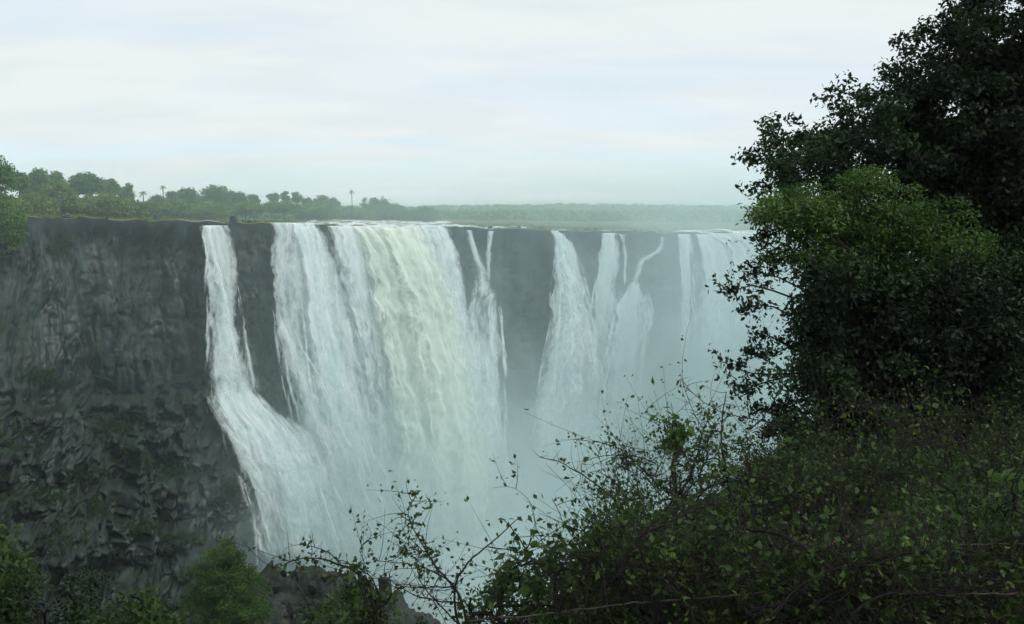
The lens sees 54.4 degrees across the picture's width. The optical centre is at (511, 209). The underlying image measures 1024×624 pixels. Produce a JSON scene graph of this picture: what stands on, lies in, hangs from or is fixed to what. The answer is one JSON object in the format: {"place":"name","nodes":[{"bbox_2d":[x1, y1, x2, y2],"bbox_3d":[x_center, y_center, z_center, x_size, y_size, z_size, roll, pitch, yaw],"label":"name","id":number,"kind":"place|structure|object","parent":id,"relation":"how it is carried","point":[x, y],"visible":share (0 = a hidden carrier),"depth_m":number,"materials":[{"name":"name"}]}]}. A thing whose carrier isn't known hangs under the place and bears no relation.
{"place":"outdoors","nodes":[
{"label":"outdoors","id":0,"kind":"place"},
{"bbox_2d":[163,560,440,623],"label":"rock outcrop","id":1,"kind":"object","parent":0,"point":[304,580],"visible":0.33,"depth_m":118.08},
{"bbox_2d":[273,585,283,592],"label":"boulder","id":2,"kind":"object","parent":1,"relation":"on","point":[278,588],"visible":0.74,"depth_m":118.01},
{"bbox_2d":[287,605,298,617],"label":"boulder","id":3,"kind":"object","parent":1,"relation":"on","point":[292,608],"visible":0.69,"depth_m":113.96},
{"bbox_2d":[308,581,317,595],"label":"boulder","id":4,"kind":"object","parent":1,"relation":"on","point":[312,588],"visible":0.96,"depth_m":116.61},
{"bbox_2d":[315,598,329,613],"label":"boulder","id":5,"kind":"object","parent":1,"relation":"on","point":[318,602],"visible":0.34,"depth_m":114.17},
{"bbox_2d":[378,577,391,594],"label":"boulder","id":6,"kind":"object","parent":1,"relation":"on","point":[381,584],"visible":0.53,"depth_m":122.84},
{"bbox_2d":[0,215,782,623],"bbox_3d":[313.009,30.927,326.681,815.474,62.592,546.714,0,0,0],"label":"cliff","id":7,"kind":"structure","parent":0,"point":[106,319],"depth_m":154.14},
{"bbox_2d":[0,468,39,533],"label":"shrub","id":8,"kind":"object","parent":7,"relation":"on","point":[2,497],"visible":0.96,"depth_m":124.98,"materials":[{"name":"green plant"}]},
{"bbox_2d":[15,516,24,521],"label":"boulder","id":9,"kind":"object","parent":7,"relation":"on","point":[19,518],"visible":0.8,"depth_m":126.40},
{"bbox_2d":[16,535,23,545],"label":"boulder","id":10,"kind":"object","parent":7,"relation":"on","point":[20,538],"visible":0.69,"depth_m":121.16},
{"bbox_2d":[0,412,41,455],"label":"shrub","id":11,"kind":"object","parent":7,"relation":"on","point":[6,441],"visible":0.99,"depth_m":128.39,"materials":[{"name":"green plant"}]},
{"bbox_2d":[30,505,40,513],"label":"boulder","id":12,"kind":"object","parent":7,"relation":"on","point":[34,509],"visible":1,"depth_m":126.79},
{"bbox_2d":[34,436,41,445],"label":"boulder","id":13,"kind":"object","parent":7,"relation":"on","point":[38,441],"visible":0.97,"depth_m":134.09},
{"bbox_2d":[14,365,65,388],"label":"shrub","id":14,"kind":"object","parent":7,"relation":"on","point":[42,373],"visible":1,"depth_m":136.76,"materials":[{"name":"green plant"}]},
{"bbox_2d":[43,466,56,477],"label":"boulder","id":15,"kind":"object","parent":7,"relation":"on","point":[47,472],"visible":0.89,"depth_m":132.47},
{"bbox_2d":[46,476,54,486],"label":"boulder","id":16,"kind":"object","parent":7,"relation":"on","point":[49,480],"visible":1,"depth_m":130.54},
{"bbox_2d":[24,479,78,517],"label":"shrub","id":17,"kind":"object","parent":7,"relation":"on","point":[53,496],"visible":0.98,"depth_m":131.09,"materials":[{"name":"green plant"}]},
{"bbox_2d":[57,520,64,526],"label":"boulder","id":18,"kind":"object","parent":7,"relation":"on","point":[61,523],"visible":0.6,"depth_m":129.76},
{"bbox_2d":[48,237,78,254],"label":"shrub","id":19,"kind":"object","parent":7,"relation":"on","point":[64,245],"visible":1,"depth_m":147.93,"materials":[{"name":"green plant"}]},
{"bbox_2d":[27,512,100,558],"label":"shrub","id":20,"kind":"object","parent":7,"relation":"on","point":[55,525],"visible":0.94,"depth_m":128.31,"materials":[{"name":"green plant"}]},
{"bbox_2d":[59,433,69,441],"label":"boulder","id":21,"kind":"object","parent":7,"relation":"on","point":[63,437],"visible":1,"depth_m":137.18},
{"bbox_2d":[63,501,72,511],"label":"boulder","id":22,"kind":"object","parent":7,"relation":"on","point":[66,506],"visible":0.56,"depth_m":133.50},
{"bbox_2d":[58,461,112,485],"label":"shrub","id":23,"kind":"object","parent":7,"relation":"on","point":[80,467],"visible":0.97,"depth_m":139.00,"materials":[{"name":"green plant"}]},
{"bbox_2d":[70,479,122,522],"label":"shrub","id":24,"kind":"object","parent":7,"relation":"on","point":[98,500],"visible":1,"depth_m":136.88,"materials":[{"name":"green plant"}]},
{"bbox_2d":[89,415,142,433],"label":"shrub","id":25,"kind":"object","parent":7,"relation":"on","point":[115,424],"visible":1,"depth_m":146.89,"materials":[{"name":"green plant"}]},
{"bbox_2d":[116,402,130,414],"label":"boulder","id":26,"kind":"object","parent":7,"relation":"on","point":[124,407],"visible":1,"depth_m":147.23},
{"bbox_2d":[92,443,184,475],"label":"shrub","id":27,"kind":"object","parent":7,"relation":"on","point":[134,456],"visible":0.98,"depth_m":145.09,"materials":[{"name":"green plant"}]},
{"bbox_2d":[136,552,143,561],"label":"boulder","id":28,"kind":"object","parent":7,"relation":"on","point":[139,556],"visible":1,"depth_m":135.78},
{"bbox_2d":[136,475,147,485],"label":"boulder","id":29,"kind":"object","parent":7,"relation":"on","point":[141,481],"visible":1,"depth_m":141.73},
{"bbox_2d":[114,513,172,539],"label":"shrub","id":30,"kind":"object","parent":7,"relation":"on","point":[135,530],"visible":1,"depth_m":137.52,"materials":[{"name":"green plant"}]},
{"bbox_2d":[149,480,165,494],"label":"boulder","id":31,"kind":"object","parent":7,"relation":"on","point":[154,488],"visible":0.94,"depth_m":143.06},
{"bbox_2d":[156,426,173,437],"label":"boulder","id":32,"kind":"object","parent":7,"relation":"on","point":[168,432],"visible":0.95,"depth_m":149.11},
{"bbox_2d":[164,598,174,608],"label":"boulder","id":33,"kind":"object","parent":7,"relation":"on","point":[171,605],"visible":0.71,"depth_m":131.44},
{"bbox_2d":[153,460,203,480],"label":"shrub","id":34,"kind":"object","parent":7,"relation":"on","point":[175,467],"visible":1,"depth_m":146.71,"materials":[{"name":"green plant"}]},
{"bbox_2d":[160,530,207,554],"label":"shrub","id":35,"kind":"object","parent":7,"relation":"on","point":[189,538],"visible":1,"depth_m":139.41,"materials":[{"name":"green plant"}]},
{"bbox_2d":[213,476,244,499],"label":"shrub","id":36,"kind":"object","parent":7,"relation":"on","point":[228,486],"visible":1,"depth_m":150.47,"materials":[{"name":"green plant"}]},
{"bbox_2d":[234,531,242,539],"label":"boulder","id":37,"kind":"object","parent":7,"relation":"on","point":[237,536],"visible":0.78,"depth_m":149.83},
{"bbox_2d":[251,351,271,397],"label":"shrub","id":38,"kind":"object","parent":7,"relation":"on","point":[261,362],"visible":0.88,"depth_m":171.34,"materials":[{"name":"green plant"}]},
{"bbox_2d":[202,225,363,562],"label":"waterfall","id":39,"kind":"structure","parent":7,"relation":"on","point":[273,452],"depth_m":159.91,"materials":[{"name":"white liquid"}]},
{"bbox_2d":[271,223,405,554],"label":"waterfall","id":40,"kind":"structure","parent":7,"relation":"on","point":[336,422],"depth_m":174.47,"materials":[{"name":"white liquid"}]},
{"bbox_2d":[330,225,510,546],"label":"waterfall","id":41,"kind":"structure","parent":7,"relation":"on","point":[415,295],"depth_m":184.65,"materials":[{"name":"white liquid"}]},
{"bbox_2d":[462,230,510,513],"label":"waterfall","id":42,"kind":"structure","parent":7,"relation":"on","point":[484,353],"depth_m":199.38,"materials":[{"name":"white liquid"}]},
{"bbox_2d":[533,231,614,490],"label":"waterfall","id":43,"kind":"structure","parent":7,"relation":"on","point":[568,400],"depth_m":213.37,"materials":[{"name":"white liquid"}]},
{"bbox_2d":[589,233,638,447],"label":"waterfall","id":44,"kind":"structure","parent":7,"relation":"on","point":[605,300],"depth_m":225.84,"materials":[{"name":"white liquid"}]},
{"bbox_2d":[599,237,663,461],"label":"waterfall","id":45,"kind":"structure","parent":7,"relation":"on","point":[631,330],"depth_m":224.85,"materials":[{"name":"white liquid"}]},
{"bbox_2d":[678,234,705,421],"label":"waterfall","id":46,"kind":"structure","parent":7,"relation":"on","point":[684,254],"depth_m":240.14,"materials":[{"name":"white liquid"}]},
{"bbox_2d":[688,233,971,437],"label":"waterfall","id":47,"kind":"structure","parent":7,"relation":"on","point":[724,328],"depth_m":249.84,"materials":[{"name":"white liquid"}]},
{"bbox_2d":[27,204,851,233],"bbox_3d":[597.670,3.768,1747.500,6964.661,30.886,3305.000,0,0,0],"label":"plateau","id":48,"kind":"structure","parent":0,"point":[702,226],"depth_m":334.04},
{"bbox_2d":[0,155,30,257],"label":"tree","id":49,"kind":"object","parent":48,"relation":"on","point":[10,235],"visible":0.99,"depth_m":138.03,"materials":[{"name":"green plant"}]},
{"bbox_2d":[6,171,30,194],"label":"tree","id":50,"kind":"object","parent":48,"relation":"on","point":[22,179],"visible":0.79,"depth_m":171.44,"materials":[{"name":"green plant"}]},
{"bbox_2d":[7,196,36,214],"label":"bush","id":51,"kind":"object","parent":48,"relation":"on","point":[21,204],"visible":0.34,"depth_m":159.49,"materials":[{"name":"green plant"}]},
{"bbox_2d":[16,167,54,196],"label":"tree","id":52,"kind":"object","parent":48,"relation":"on","point":[37,180],"visible":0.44,"depth_m":184.57,"materials":[{"name":"green plant"}]},
{"bbox_2d":[12,192,61,214],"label":"bush","id":53,"kind":"object","parent":48,"relation":"on","point":[45,204],"visible":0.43,"depth_m":164.81,"materials":[{"name":"green plant"}]},
{"bbox_2d":[38,180,81,215],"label":"bush","id":54,"kind":"object","parent":48,"relation":"on","point":[61,191],"visible":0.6,"depth_m":174.38,"materials":[{"name":"green plant"}]},
{"bbox_2d":[47,170,73,189],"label":"tree","id":55,"kind":"object","parent":48,"relation":"on","point":[57,176],"visible":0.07,"depth_m":195.03,"materials":[{"name":"green plant"}]},
{"bbox_2d":[61,213,70,218],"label":"rim rock","id":56,"kind":"object","parent":48,"relation":"on","point":[65,215],"visible":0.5,"depth_m":151.60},
{"bbox_2d":[55,198,99,215],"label":"bush","id":57,"kind":"object","parent":48,"relation":"on","point":[81,206],"visible":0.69,"depth_m":175.87,"materials":[{"name":"green plant"}]},
{"bbox_2d":[67,171,106,195],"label":"tree","id":58,"kind":"object","parent":48,"relation":"on","point":[82,183],"visible":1,"depth_m":203.28,"materials":[{"name":"green plant"}]},
{"bbox_2d":[74,190,137,218],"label":"bush","id":59,"kind":"object","parent":48,"relation":"on","point":[110,204],"visible":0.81,"depth_m":179.87,"materials":[{"name":"green plant"}]},
{"bbox_2d":[96,178,122,194],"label":"tree","id":60,"kind":"object","parent":48,"relation":"on","point":[112,184],"visible":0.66,"depth_m":211.10,"materials":[{"name":"green plant"}]},
{"bbox_2d":[116,183,136,199],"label":"tree","id":61,"kind":"object","parent":48,"relation":"on","point":[128,189],"visible":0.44,"depth_m":219.25,"materials":[{"name":"green plant"}]},
{"bbox_2d":[122,197,153,218],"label":"bush","id":62,"kind":"object","parent":48,"relation":"on","point":[143,209],"visible":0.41,"depth_m":188.69,"materials":[{"name":"green plant"}]},
{"bbox_2d":[144,194,167,217],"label":"tree","id":63,"kind":"object","parent":48,"relation":"on","point":[155,200],"visible":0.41,"depth_m":223.46,"materials":[{"name":"green plant"}]},
{"bbox_2d":[165,190,180,200],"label":"tree","id":64,"kind":"object","parent":48,"relation":"on","point":[170,195],"visible":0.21,"depth_m":237.33,"materials":[{"name":"green plant"}]},
{"bbox_2d":[153,197,199,219],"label":"bush","id":65,"kind":"object","parent":48,"relation":"on","point":[180,209],"visible":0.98,"depth_m":212.79,"materials":[{"name":"green plant"}]},
{"bbox_2d":[177,187,202,204],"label":"tree","id":66,"kind":"object","parent":48,"relation":"on","point":[191,195],"visible":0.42,"depth_m":240.15,"materials":[{"name":"green plant"}]},
{"bbox_2d":[190,200,232,219],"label":"bush","id":67,"kind":"object","parent":48,"relation":"on","point":[209,210],"visible":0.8,"depth_m":222.77,"materials":[{"name":"green plant"}]},
{"bbox_2d":[198,184,233,218],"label":"tree","id":68,"kind":"object","parent":48,"relation":"on","point":[216,194],"visible":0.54,"depth_m":248.01,"materials":[{"name":"green plant"}]},
{"bbox_2d":[229,215,236,222],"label":"rim rock","id":69,"kind":"object","parent":48,"relation":"on","point":[233,219],"visible":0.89,"depth_m":170.58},
{"bbox_2d":[225,190,250,217],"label":"tree","id":70,"kind":"object","parent":48,"relation":"on","point":[239,197],"visible":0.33,"depth_m":253.75,"materials":[{"name":"green plant"}]},
{"bbox_2d":[225,201,267,219],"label":"tree","id":71,"kind":"object","parent":48,"relation":"on","point":[246,209],"visible":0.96,"depth_m":233.55,"materials":[{"name":"green plant"}]},
{"bbox_2d":[247,194,260,219],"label":"tree","id":72,"kind":"object","parent":48,"relation":"on","point":[253,198],"visible":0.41,"depth_m":261.41,"materials":[{"name":"green plant"}]},
{"bbox_2d":[266,192,280,218],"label":"tree","id":73,"kind":"object","parent":48,"relation":"on","point":[275,196],"visible":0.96,"depth_m":279.74,"materials":[{"name":"green plant"}]},
{"bbox_2d":[261,199,305,219],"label":"tree","id":74,"kind":"object","parent":48,"relation":"on","point":[280,207],"visible":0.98,"depth_m":259.92,"materials":[{"name":"green plant"}]},
{"bbox_2d":[280,191,290,218],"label":"tree","id":75,"kind":"object","parent":48,"relation":"on","point":[284,196],"visible":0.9,"depth_m":281.38,"materials":[{"name":"green plant"}]},
{"bbox_2d":[290,192,304,219],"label":"tree","id":76,"kind":"object","parent":48,"relation":"on","point":[296,198],"visible":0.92,"depth_m":283.38,"materials":[{"name":"green plant"}]},
{"bbox_2d":[300,197,314,219],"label":"tree","id":77,"kind":"object","parent":48,"relation":"on","point":[307,200],"visible":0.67,"depth_m":289.04,"materials":[{"name":"green plant"}]},
{"bbox_2d":[291,201,341,220],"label":"bush","id":78,"kind":"object","parent":48,"relation":"on","point":[316,211],"visible":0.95,"depth_m":267.53,"materials":[{"name":"green plant"}]},
{"bbox_2d":[312,195,331,214],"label":"tree","id":79,"kind":"object","parent":48,"relation":"on","point":[322,198],"visible":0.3,"depth_m":291.02,"materials":[{"name":"green plant"}]},
{"bbox_2d":[327,196,342,216],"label":"tree","id":80,"kind":"object","parent":48,"relation":"on","point":[335,202],"visible":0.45,"depth_m":292.83,"materials":[{"name":"green plant"}]},
{"bbox_2d":[337,205,375,219],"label":"bush","id":81,"kind":"object","parent":48,"relation":"on","point":[358,213],"visible":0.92,"depth_m":302.41,"materials":[{"name":"green plant"}]},
{"bbox_2d":[359,197,367,207],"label":"tree","id":82,"kind":"object","parent":48,"relation":"on","point":[364,204],"visible":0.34,"depth_m":334.32,"materials":[{"name":"green plant"}]},
{"bbox_2d":[11,211,716,232],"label":"grass","id":83,"kind":"structure","parent":48,"relation":"on","point":[573,228],"depth_m":201.18,"materials":[{"name":"green plant"}]},
{"bbox_2d":[367,196,392,217],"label":"tree","id":84,"kind":"object","parent":48,"relation":"on","point":[372,201],"visible":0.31,"depth_m":328.58,"materials":[{"name":"green plant"}]},
{"bbox_2d":[365,203,410,219],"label":"tree","id":85,"kind":"object","parent":48,"relation":"on","point":[385,212],"visible":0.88,"depth_m":315.97,"materials":[{"name":"green plant"}]},
{"bbox_2d":[399,205,440,221],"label":"tree","id":86,"kind":"object","parent":48,"relation":"on","point":[423,213],"visible":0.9,"depth_m":327.58,"materials":[{"name":"green plant"}]},
{"bbox_2d":[53,202,868,224],"bbox_3d":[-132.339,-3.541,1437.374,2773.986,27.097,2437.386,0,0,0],"label":"woodland","id":87,"kind":"object","parent":48,"relation":"on","point":[710,215],"visible":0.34,"depth_m":510.99,"materials":[{"name":"green plant"}]},
{"bbox_2d":[167,219,777,233],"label":"river","id":88,"kind":"structure","parent":0,"point":[381,222],"depth_m":252.63,"materials":[{"name":"liquid"}]},
{"bbox_2d":[0,0,1023,232],"label":"sky","id":89,"kind":"structure","parent":0,"point":[414,103],"materials":[{"name":"white"}]},
{"bbox_2d":[281,442,780,623],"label":"gorge pool","id":90,"kind":"structure","parent":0,"point":[518,505],"depth_m":179.53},
{"bbox_2d":[528,388,1023,623],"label":"ground","id":91,"kind":"structure","parent":0,"point":[881,519],"depth_m":8.38,"materials":[{"name":"soil"}]},
{"bbox_2d":[0,507,54,623],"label":"shrub","id":92,"kind":"object","parent":91,"relation":"on","point":[7,580],"visible":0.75,"depth_m":7.74,"materials":[{"name":"green plant"}]},
{"bbox_2d":[1,529,141,623],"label":"shrub","id":93,"kind":"object","parent":91,"relation":"on","point":[78,609],"visible":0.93,"depth_m":7.44,"materials":[{"name":"green plant"}]},
{"bbox_2d":[58,554,237,623],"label":"shrub","id":94,"kind":"object","parent":91,"relation":"on","point":[142,615],"visible":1,"depth_m":6.61,"materials":[{"name":"green plant"}]},
{"bbox_2d":[177,535,274,623],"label":"bush","id":95,"kind":"object","parent":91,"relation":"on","point":[221,580],"visible":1,"depth_m":98.44,"materials":[{"name":"green plant"}]},
{"bbox_2d":[195,470,432,623],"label":"bramble bush","id":96,"kind":"object","parent":91,"relation":"on","point":[371,604],"visible":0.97,"depth_m":5.17,"materials":[{"name":"green plant"}]},
{"bbox_2d":[257,534,403,623],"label":"shrub","id":97,"kind":"object","parent":91,"relation":"on","point":[314,617],"visible":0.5,"depth_m":6.50,"materials":[{"name":"green plant"}]},
{"bbox_2d":[355,477,498,623],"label":"bramble bush","id":98,"kind":"object","parent":91,"relation":"on","point":[403,550],"visible":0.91,"depth_m":4.82,"materials":[{"name":"green plant"}]},
{"bbox_2d":[453,454,597,623],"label":"bramble bush","id":99,"kind":"object","parent":91,"relation":"on","point":[483,612],"visible":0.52,"depth_m":4.70,"materials":[{"name":"green plant"}]},
{"bbox_2d":[464,496,628,623],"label":"bramble bush","id":100,"kind":"object","parent":91,"relation":"on","point":[514,579],"visible":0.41,"depth_m":4.60,"materials":[{"name":"green plant"}]},
{"bbox_2d":[633,396,732,545],"bbox_3d":[1.027,2.004,6.028,0.728,1.730,0.441,0,0,43],"label":"bramble bush","id":101,"kind":"object","parent":91,"relation":"on","point":[677,443],"visible":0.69,"depth_m":6.06,"materials":[{"name":"green plant"}]},
{"bbox_2d":[525,302,862,619],"bbox_3d":[1.105,1.857,6.304,2.077,2.562,2.209,0,0,0],"label":"bramble bush","id":102,"kind":"object","parent":91,"relation":"on","point":[698,447],"visible":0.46,"depth_m":5.98,"materials":[{"name":"green plant"}]},
{"bbox_2d":[439,376,982,623],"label":"bramble bush","id":103,"kind":"object","parent":91,"relation":"on","point":[672,598],"visible":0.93,"depth_m":4.03,"materials":[{"name":"green plant"}]},
{"bbox_2d":[510,385,953,623],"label":"ground cover","id":104,"kind":"object","parent":91,"relation":"on","point":[696,521],"visible":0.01,"depth_m":12.65,"materials":[{"name":"green plant"}]},
{"bbox_2d":[617,336,1023,623],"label":"bramble bush","id":105,"kind":"object","parent":91,"relation":"on","point":[794,601],"visible":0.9,"depth_m":3.73,"materials":[{"name":"green plant"}]},
{"bbox_2d":[654,349,1023,623],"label":"bramble bush","id":106,"kind":"object","parent":91,"relation":"on","point":[817,472],"visible":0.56,"depth_m":5.76,"materials":[{"name":"green plant"}]},
{"bbox_2d":[704,207,1023,459],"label":"shrub","id":107,"kind":"object","parent":91,"relation":"on","point":[986,305],"visible":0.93,"depth_m":10.78,"materials":[{"name":"green plant"}]},
{"bbox_2d":[737,164,1010,455],"bbox_3d":[4.060,1.200,11.502,3.635,3.476,1.934,0,0,-13],"label":"tree","id":108,"kind":"object","parent":91,"relation":"on","point":[790,210],"visible":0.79,"depth_m":11.18,"materials":[{"name":"green plant"}]},
{"bbox_2d":[730,0,1023,424],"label":"tree","id":109,"kind":"object","parent":91,"relation":"on","point":[975,149],"visible":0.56,"depth_m":12.60,"materials":[{"name":"green plant"}]},
{"bbox_2d":[753,336,1023,520],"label":"bramble bush","id":110,"kind":"object","parent":91,"relation":"on","point":[1012,437],"visible":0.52,"depth_m":7.49,"materials":[{"name":"green plant"}]},
{"bbox_2d":[850,392,1023,623],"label":"bramble bush","id":111,"kind":"object","parent":91,"relation":"on","point":[962,507],"visible":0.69,"depth_m":4.46,"materials":[{"name":"green plant"}]},
{"bbox_2d":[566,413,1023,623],"bbox_3d":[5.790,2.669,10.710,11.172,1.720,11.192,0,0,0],"label":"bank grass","id":112,"kind":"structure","parent":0,"point":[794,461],"depth_m":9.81,"materials":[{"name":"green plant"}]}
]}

